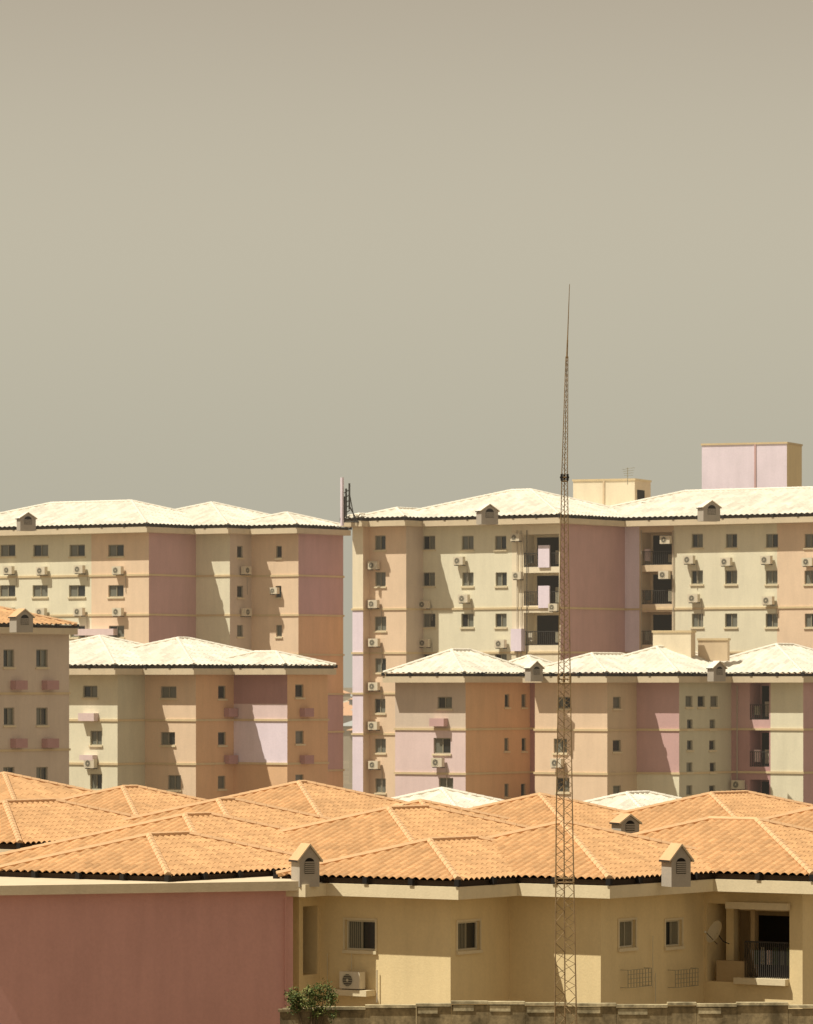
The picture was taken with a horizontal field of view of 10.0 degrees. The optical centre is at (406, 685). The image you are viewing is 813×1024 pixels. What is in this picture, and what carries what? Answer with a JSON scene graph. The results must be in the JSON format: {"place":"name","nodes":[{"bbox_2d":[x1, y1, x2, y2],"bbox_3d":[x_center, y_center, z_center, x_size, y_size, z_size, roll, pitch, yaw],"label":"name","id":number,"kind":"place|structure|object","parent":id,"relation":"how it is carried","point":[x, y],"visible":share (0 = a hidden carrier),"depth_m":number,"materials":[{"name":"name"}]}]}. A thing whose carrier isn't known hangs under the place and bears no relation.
{"place":"outdoors","nodes":[
{"label":"outdoors","id":0,"kind":"place"},
{"bbox_2d":[284,978,339,1023],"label":"shrub","id":1,"kind":"object","parent":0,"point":[300,1003],"visible":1,"depth_m":150.35,"materials":[{"name":"green plant"}]},
{"bbox_2d":[343,688,351,789],"bbox_3d":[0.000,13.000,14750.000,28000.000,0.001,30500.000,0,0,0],"label":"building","id":2,"kind":"structure","parent":0,"point":[347,784],"depth_m":687.95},
{"bbox_2d":[0,634,68,784],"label":"walls","id":3,"kind":"structure","parent":2,"relation":"on","point":[23,647],"depth_m":289.25,"materials":[{"name":"brown paint"}]},
{"bbox_2d":[3,650,44,779],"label":"window glass","id":4,"kind":"object","parent":3,"relation":"attached to","point":[37,710],"visible":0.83,"depth_m":289.66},
{"bbox_2d":[3,649,49,779],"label":"window frames","id":5,"kind":"structure","parent":3,"relation":"attached to","point":[36,667],"depth_m":289.67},
{"bbox_2d":[8,608,58,747],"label":"fittings","id":6,"kind":"object","parent":3,"relation":"attached to","point":[21,620],"visible":1,"depth_m":287.20,"materials":[{"name":"paint"}]},
{"bbox_2d":[0,692,70,751],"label":"floor ledges","id":7,"kind":"object","parent":3,"relation":"attached to","point":[29,693],"visible":1,"depth_m":289.06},
{"bbox_2d":[0,624,77,634],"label":"eaves","id":8,"kind":"object","parent":3,"relation":"on","point":[55,630],"visible":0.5,"depth_m":289.51,"materials":[{"name":"brown"}]},
{"bbox_2d":[0,608,74,624],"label":"roof tiles","id":9,"kind":"object","parent":8,"relation":"on","point":[4,615],"visible":0.66,"depth_m":290.04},
{"bbox_2d":[0,606,77,625],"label":"ridge caps","id":10,"kind":"object","parent":9,"relation":"on","point":[39,615],"visible":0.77,"depth_m":291.38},
{"bbox_2d":[0,891,292,1023],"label":"walls","id":11,"kind":"structure","parent":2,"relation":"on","point":[177,958],"depth_m":155.99,"materials":[{"name":"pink paint"}]},
{"bbox_2d":[0,876,298,894],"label":"eaves","id":12,"kind":"object","parent":11,"relation":"on","point":[27,886],"visible":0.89,"depth_m":156.06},
{"bbox_2d":[0,868,290,881],"bbox_3d":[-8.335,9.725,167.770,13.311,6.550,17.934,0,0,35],"label":"eaves","id":13,"kind":"object","parent":12,"relation":"on","point":[114,876],"visible":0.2,"depth_m":159.32,"materials":[{"name":"brown"}]},
{"bbox_2d":[0,815,295,875],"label":"roof tiles","id":14,"kind":"object","parent":13,"relation":"on","point":[186,854],"visible":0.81,"depth_m":161.79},
{"bbox_2d":[0,812,326,875],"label":"ridge caps","id":15,"kind":"object","parent":14,"relation":"on","point":[155,847],"visible":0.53,"depth_m":164.18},
{"bbox_2d":[31,869,277,881],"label":"gutter brackets","id":16,"kind":"object","parent":13,"relation":"on","point":[167,878],"visible":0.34,"depth_m":158.77,"materials":[{"name":"black"}]},
{"bbox_2d":[0,533,342,787],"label":"walls","id":17,"kind":"structure","parent":2,"relation":"on","point":[206,554],"depth_m":340.69,"materials":[{"name":"beige paint"}]},
{"bbox_2d":[15,512,117,635],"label":"fittings","id":18,"kind":"object","parent":17,"relation":"attached to","point":[26,521],"visible":0.98,"depth_m":333.27,"materials":[{"name":"paint"}]},
{"bbox_2d":[3,565,279,616],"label":"air conditioners","id":19,"kind":"object","parent":17,"relation":"attached to","point":[117,612],"visible":0.91,"depth_m":340.46,"materials":[{"name":"grey"}]},
{"bbox_2d":[0,545,282,638],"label":"window frames","id":20,"kind":"structure","parent":17,"relation":"attached to","point":[70,597],"depth_m":340.97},
{"bbox_2d":[2,545,281,636],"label":"window glass","id":21,"kind":"object","parent":17,"relation":"attached to","point":[74,552],"visible":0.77,"depth_m":341.00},
{"bbox_2d":[0,574,344,770],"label":"floor ledges","id":22,"kind":"object","parent":17,"relation":"on","point":[206,614],"visible":0.36,"depth_m":340.72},
{"bbox_2d":[0,524,350,535],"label":"eaves","id":23,"kind":"object","parent":17,"relation":"on","point":[191,530],"visible":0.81,"depth_m":339.58,"materials":[{"name":"brown"}]},
{"bbox_2d":[0,501,340,527],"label":"roof tiles","id":24,"kind":"object","parent":23,"relation":"on","point":[88,514],"visible":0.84,"depth_m":342.89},
{"bbox_2d":[0,499,349,527],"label":"ridge caps","id":25,"kind":"object","parent":24,"relation":"on","point":[196,505],"visible":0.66,"depth_m":345.38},
{"bbox_2d":[12,523,351,529],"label":"gutter brackets","id":26,"kind":"object","parent":23,"relation":"on","point":[194,526],"visible":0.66,"depth_m":339.56,"materials":[{"name":"black"}]},
{"bbox_2d":[69,675,327,799],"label":"walls","id":27,"kind":"structure","parent":2,"relation":"on","point":[247,696],"depth_m":303.57,"materials":[{"name":"beige paint"}]},
{"bbox_2d":[84,759,96,768],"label":"air conditioners","id":28,"kind":"object","parent":27,"relation":"attached to","point":[89,764],"visible":1,"depth_m":302.71,"materials":[{"name":"grey"}]},
{"bbox_2d":[85,685,300,788],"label":"window glass","id":29,"kind":"object","parent":27,"relation":"attached to","point":[172,735],"visible":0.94,"depth_m":303.40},
{"bbox_2d":[81,684,305,791],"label":"window frames","id":30,"kind":"structure","parent":27,"relation":"attached to","point":[174,745],"depth_m":303.41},
{"bbox_2d":[78,708,313,763],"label":"fittings","id":31,"kind":"object","parent":27,"relation":"attached to","point":[233,712],"visible":0.86,"depth_m":303.87,"materials":[{"name":"paint"}]},
{"bbox_2d":[69,719,328,764],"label":"floor ledges","id":32,"kind":"object","parent":27,"relation":"on","point":[216,763],"visible":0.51,"depth_m":303.52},
{"bbox_2d":[69,665,335,674],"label":"eaves","id":33,"kind":"object","parent":27,"relation":"on","point":[201,670],"visible":0.82,"depth_m":302.49,"materials":[{"name":"brown"}]},
{"bbox_2d":[69,636,332,665],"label":"roof tiles","id":34,"kind":"object","parent":33,"relation":"on","point":[90,651],"visible":0.84,"depth_m":305.43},
{"bbox_2d":[69,635,335,665],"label":"ridge caps","id":35,"kind":"object","parent":33,"relation":"on","point":[186,652],"visible":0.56,"depth_m":306.45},
{"bbox_2d":[73,665,337,667],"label":"gutter brackets","id":36,"kind":"object","parent":33,"relation":"on","point":[211,666],"visible":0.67,"depth_m":303.02,"materials":[{"name":"black"}]},
{"bbox_2d":[343,690,351,782],"bbox_3d":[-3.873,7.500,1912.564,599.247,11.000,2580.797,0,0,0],"label":"distant town","id":37,"kind":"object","parent":2,"relation":"on","point":[347,725],"visible":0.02,"depth_m":805.00},
{"bbox_2d":[293,891,812,1023],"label":"walls","id":38,"kind":"structure","parent":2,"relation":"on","point":[415,959],"depth_m":158.75,"materials":[{"name":"paint"}]},
{"bbox_2d":[285,898,285,1007],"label":"fittings","id":39,"kind":"object","parent":38,"relation":"attached to","point":[285,950],"visible":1,"depth_m":157.55,"materials":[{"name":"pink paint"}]},
{"bbox_2d":[339,971,365,989],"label":"air conditioners","id":40,"kind":"object","parent":38,"relation":"attached to","point":[351,979],"visible":1,"depth_m":158.24,"materials":[{"name":"grey"}]},
{"bbox_2d":[342,917,684,954],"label":"window frames","id":41,"kind":"structure","parent":38,"relation":"attached to","point":[625,932],"depth_m":158.72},
{"bbox_2d":[289,843,789,1002],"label":"fittings","id":42,"kind":"object","parent":38,"relation":"attached to","point":[675,859],"visible":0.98,"depth_m":160.92,"materials":[{"name":"beige"}]},
{"bbox_2d":[704,921,729,943],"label":"satellite dish","id":43,"kind":"object","parent":42,"relation":"attached to","point":[714,931],"visible":1,"depth_m":161.82,"materials":[{"name":"beige"}]},
{"bbox_2d":[282,871,812,899],"bbox_3d":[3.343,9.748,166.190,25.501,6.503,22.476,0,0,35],"label":"eaves","id":44,"kind":"object","parent":38,"relation":"on","point":[533,885],"visible":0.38,"depth_m":157.51,"materials":[{"name":"brown"}]},
{"bbox_2d":[273,871,812,885],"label":"gutter brackets","id":45,"kind":"object","parent":44,"relation":"on","point":[493,880],"visible":0.39,"depth_m":157.24,"materials":[{"name":"black"}]},
{"bbox_2d":[282,808,812,879],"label":"roof tiles","id":46,"kind":"object","parent":44,"relation":"on","point":[747,847],"visible":0.79,"depth_m":162.20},
{"bbox_2d":[276,804,812,880],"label":"ridge caps","id":47,"kind":"object","parent":46,"relation":"on","point":[587,851],"visible":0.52,"depth_m":163.80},
{"bbox_2d":[349,915,788,977],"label":"window glass","id":48,"kind":"object","parent":38,"relation":"attached to","point":[773,928],"visible":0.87,"depth_m":163.37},
{"bbox_2d":[554,284,576,1023],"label":"lattice mast","id":49,"kind":"object","parent":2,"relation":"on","point":[564,477],"visible":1,"depth_m":139.93,"materials":[{"name":"metal"}]},
{"bbox_2d":[0,0,812,687],"label":"sky","id":50,"kind":"structure","parent":0,"point":[257,255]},
{"bbox_2d":[395,683,534,799],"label":"walls","id":51,"kind":"structure","parent":0,"point":[478,705],"depth_m":304.28,"materials":[{"name":"paint"}]},
{"bbox_2d":[431,758,446,785],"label":"air conditioners","id":52,"kind":"object","parent":51,"relation":"attached to","point":[437,762],"visible":0.98,"depth_m":302.76,"materials":[{"name":"grey"}]},
{"bbox_2d":[383,673,522,682],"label":"eaves","id":53,"kind":"object","parent":51,"relation":"on","point":[449,678],"visible":0.61,"depth_m":302.93,"materials":[{"name":"brown"}]},
{"bbox_2d":[381,672,554,675],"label":"gutter brackets","id":54,"kind":"object","parent":53,"relation":"on","point":[463,674],"visible":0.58,"depth_m":303.29,"materials":[{"name":"black"}]},
{"bbox_2d":[387,650,556,672],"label":"roof tiles","id":55,"kind":"object","parent":53,"relation":"on","point":[470,661],"visible":0.74,"depth_m":304.45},
{"bbox_2d":[383,648,553,673],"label":"ridge caps","id":56,"kind":"object","parent":55,"relation":"on","point":[451,650],"visible":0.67,"depth_m":305.83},
{"bbox_2d":[394,727,534,774],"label":"floor ledges","id":57,"kind":"object","parent":51,"relation":"attached to","point":[476,773],"visible":0.62,"depth_m":303.96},
{"bbox_2d":[432,694,527,798],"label":"window frames","id":58,"kind":"structure","parent":51,"relation":"attached to","point":[505,751],"depth_m":303.52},
{"bbox_2d":[436,695,523,795],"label":"window glass","id":59,"kind":"object","parent":51,"relation":"attached to","point":[439,745],"visible":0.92,"depth_m":303.24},
{"bbox_2d":[429,661,544,725],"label":"fittings","id":60,"kind":"object","parent":51,"relation":"attached to","point":[533,670],"visible":1,"depth_m":300.64,"materials":[{"name":"paint"}]},
{"bbox_2d":[278,1000,812,1023],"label":"boundary wall","id":61,"kind":"structure","parent":0,"point":[507,1012],"depth_m":151.00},
{"bbox_2d":[352,523,812,797],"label":"walls","id":62,"kind":"structure","parent":0,"point":[604,566],"depth_m":335.08,"materials":[{"name":"beige paint"}]},
{"bbox_2d":[341,514,812,526],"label":"eaves","id":63,"kind":"object","parent":62,"relation":"on","point":[586,520],"visible":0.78,"depth_m":333.86,"materials":[{"name":"brown"}]},
{"bbox_2d":[340,477,358,525],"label":"cell antenna","id":64,"kind":"object","parent":63,"relation":"on","point":[343,506],"visible":1,"depth_m":335.94,"materials":[{"name":"purple paint"}]},
{"bbox_2d":[349,513,799,519],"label":"gutter brackets","id":65,"kind":"object","parent":63,"relation":"on","point":[559,515],"visible":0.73,"depth_m":334.14,"materials":[{"name":"black"}]},
{"bbox_2d":[345,488,812,518],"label":"roof tiles","id":66,"kind":"object","parent":63,"relation":"on","point":[730,502],"visible":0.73,"depth_m":336.52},
{"bbox_2d":[347,486,812,517],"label":"ridge caps","id":67,"kind":"object","parent":66,"relation":"on","point":[553,507],"visible":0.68,"depth_m":339.50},
{"bbox_2d":[572,478,651,505],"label":"rooftop stair room","id":68,"kind":"object","parent":66,"relation":"on","point":[608,492],"visible":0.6,"depth_m":344.91,"materials":[{"name":"beige paint"}]},
{"bbox_2d":[622,467,634,484],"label":"tv aerial","id":69,"kind":"object","parent":68,"relation":"on","point":[627,475],"visible":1,"depth_m":339.99,"materials":[{"name":"silver metal"}]},
{"bbox_2d":[701,442,802,488],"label":"rooftop stair room","id":70,"kind":"object","parent":66,"relation":"on","point":[751,465],"visible":0.73,"depth_m":353.32,"materials":[{"name":"pink paint"}]},
{"bbox_2d":[351,606,812,734],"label":"floor ledges","id":71,"kind":"object","parent":62,"relation":"on","point":[537,651],"visible":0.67,"depth_m":335.10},
{"bbox_2d":[367,534,812,792],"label":"air conditioners","id":72,"kind":"object","parent":62,"relation":"attached to","point":[662,575],"visible":1,"depth_m":335.08,"materials":[{"name":"grey"}]},
{"bbox_2d":[373,534,812,794],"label":"window frames","id":73,"kind":"structure","parent":62,"relation":"attached to","point":[647,592],"depth_m":334.60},
{"bbox_2d":[376,535,812,791],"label":"window glass","id":74,"kind":"object","parent":62,"relation":"attached to","point":[551,622],"visible":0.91,"depth_m":334.40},
{"bbox_2d":[475,500,721,654],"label":"fittings","id":75,"kind":"object","parent":62,"relation":"attached to","point":[708,511],"visible":0.92,"depth_m":331.28,"materials":[{"name":"pink paint"}]},
{"bbox_2d":[609,813,641,832],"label":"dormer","id":76,"kind":"object","parent":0,"point":[626,823],"visible":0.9,"depth_m":188.02,"materials":[{"name":"brown"}]},
{"bbox_2d":[535,682,812,803],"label":"walls","id":77,"kind":"structure","parent":0,"point":[652,705],"depth_m":302.66,"materials":[{"name":"beige paint"}]},
{"bbox_2d":[550,759,746,789],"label":"air conditioners","id":78,"kind":"object","parent":77,"relation":"attached to","point":[737,784],"visible":0.87,"depth_m":305.41,"materials":[{"name":"grey"}]},
{"bbox_2d":[552,696,768,796],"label":"window frames","id":79,"kind":"structure","parent":77,"relation":"attached to","point":[757,753],"depth_m":304.50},
{"bbox_2d":[556,686,768,794],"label":"window glass","id":80,"kind":"object","parent":77,"relation":"attached to","point":[765,736],"visible":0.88,"depth_m":303.64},
{"bbox_2d":[523,673,812,682],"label":"eaves","id":81,"kind":"object","parent":77,"relation":"on","point":[683,678],"visible":0.84,"depth_m":301.45,"materials":[{"name":"brown"}]},
{"bbox_2d":[521,672,804,675],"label":"gutter brackets","id":82,"kind":"object","parent":81,"relation":"on","point":[678,674],"visible":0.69,"depth_m":301.35,"materials":[{"name":"black"}]},
{"bbox_2d":[543,645,812,673],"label":"roof tiles","id":83,"kind":"object","parent":81,"relation":"on","point":[772,659],"visible":0.89,"depth_m":304.42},
{"bbox_2d":[523,643,812,673],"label":"ridge caps","id":84,"kind":"object","parent":83,"relation":"on","point":[670,662],"visible":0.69,"depth_m":305.23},
{"bbox_2d":[652,630,695,657],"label":"rooftop stair room","id":85,"kind":"object","parent":83,"relation":"on","point":[680,641],"visible":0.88,"depth_m":306.40,"materials":[{"name":"beige paint"}]},
{"bbox_2d":[697,638,730,660],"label":"rooftop stair room","id":86,"kind":"object","parent":83,"relation":"on","point":[713,649],"visible":1,"depth_m":306.86,"materials":[{"name":"beige paint"}]},
{"bbox_2d":[533,728,812,774],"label":"floor ledges","id":87,"kind":"object","parent":77,"relation":"on","point":[708,729],"visible":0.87,"depth_m":302.67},
{"bbox_2d":[706,661,737,789],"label":"fittings","id":88,"kind":"object","parent":77,"relation":"attached to","point":[716,670],"visible":0.96,"depth_m":301.10,"materials":[{"name":"beige"}]},
{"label":"walls","id":89,"kind":"object","parent":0,"visible":0},
{"bbox_2d":[0,841,48,852],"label":"eaves","id":90,"kind":"object","parent":89,"relation":"on","point":[5,846],"visible":0.02,"depth_m":173.58,"materials":[{"name":"brown"}]},
{"bbox_2d":[16,843,22,848],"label":"gutter brackets","id":91,"kind":"object","parent":90,"relation":"on","point":[19,845],"visible":0.04,"depth_m":172.92,"materials":[{"name":"black"}]},
{"bbox_2d":[0,800,325,843],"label":"roof tiles","id":92,"kind":"object","parent":90,"relation":"on","point":[44,821],"visible":0.56,"depth_m":179.85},
{"bbox_2d":[0,797,331,842],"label":"ridge caps","id":93,"kind":"object","parent":92,"relation":"on","point":[18,838],"visible":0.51,"depth_m":181.71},
{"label":"eaves","id":94,"kind":"object","parent":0,"visible":0},
{"bbox_2d":[0,774,89,799],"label":"roof tiles","id":95,"kind":"object","parent":94,"relation":"on","point":[23,788],"visible":0.27,"depth_m":215.90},
{"bbox_2d":[0,771,95,798],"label":"ridge caps","id":96,"kind":"object","parent":94,"relation":"on","point":[8,784],"visible":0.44,"depth_m":217.58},
{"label":"eaves","id":97,"kind":"object","parent":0,"visible":0},
{"bbox_2d":[66,787,200,814],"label":"roof tiles","id":98,"kind":"object","parent":97,"relation":"on","point":[146,801],"visible":0.16,"depth_m":202.69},
{"bbox_2d":[61,785,207,814],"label":"ridge caps","id":99,"kind":"object","parent":97,"relation":"on","point":[128,799],"visible":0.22,"depth_m":203.75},
{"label":"eaves","id":100,"kind":"object","parent":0,"visible":0},
{"bbox_2d":[140,780,509,819],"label":"ridge caps","id":101,"kind":"object","parent":100,"relation":"on","point":[312,803],"visible":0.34,"depth_m":197.38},
{"bbox_2d":[235,782,510,821],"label":"roof tiles","id":102,"kind":"object","parent":100,"relation":"on","point":[331,802],"visible":0.23,"depth_m":196.26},
{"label":"eaves","id":103,"kind":"object","parent":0,"visible":0},
{"bbox_2d":[474,795,617,828],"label":"roof tiles","id":104,"kind":"object","parent":103,"relation":"on","point":[533,811],"visible":0.35,"depth_m":197.76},
{"bbox_2d":[468,792,705,819],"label":"ridge caps","id":105,"kind":"object","parent":104,"relation":"on","point":[544,799],"visible":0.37,"depth_m":199.40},
{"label":"eaves","id":106,"kind":"object","parent":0,"visible":0},
{"bbox_2d":[616,793,808,830],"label":"roof tiles","id":107,"kind":"object","parent":106,"relation":"on","point":[746,805],"visible":0.57,"depth_m":198.77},
{"bbox_2d":[611,790,812,816],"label":"ridge caps","id":108,"kind":"object","parent":107,"relation":"on","point":[726,808],"visible":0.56,"depth_m":199.86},
{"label":"eaves","id":109,"kind":"object","parent":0,"visible":0},
{"bbox_2d":[771,810,812,828],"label":"roof tiles","id":110,"kind":"object","parent":109,"relation":"on","point":[804,819],"visible":0.2,"depth_m":188.75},
{"bbox_2d":[764,807,812,819],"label":"ridge caps","id":111,"kind":"object","parent":110,"relation":"on","point":[789,813],"visible":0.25,"depth_m":189.50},
{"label":"eaves","id":112,"kind":"object","parent":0,"visible":0},
{"bbox_2d":[399,789,497,807],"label":"roof tiles","id":113,"kind":"object","parent":112,"relation":"on","point":[464,800],"visible":0.08,"depth_m":228.90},
{"bbox_2d":[391,787,502,805],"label":"ridge caps","id":114,"kind":"object","parent":113,"relation":"on","point":[448,796],"visible":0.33,"depth_m":229.74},
{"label":"eaves","id":115,"kind":"object","parent":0,"visible":0},
{"bbox_2d":[590,793,674,809],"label":"roof tiles","id":116,"kind":"object","parent":115,"relation":"on","point":[623,802],"visible":0.16,"depth_m":228.33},
{"bbox_2d":[584,790,681,807],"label":"ridge caps","id":117,"kind":"object","parent":116,"relation":"on","point":[633,799],"visible":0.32,"depth_m":228.91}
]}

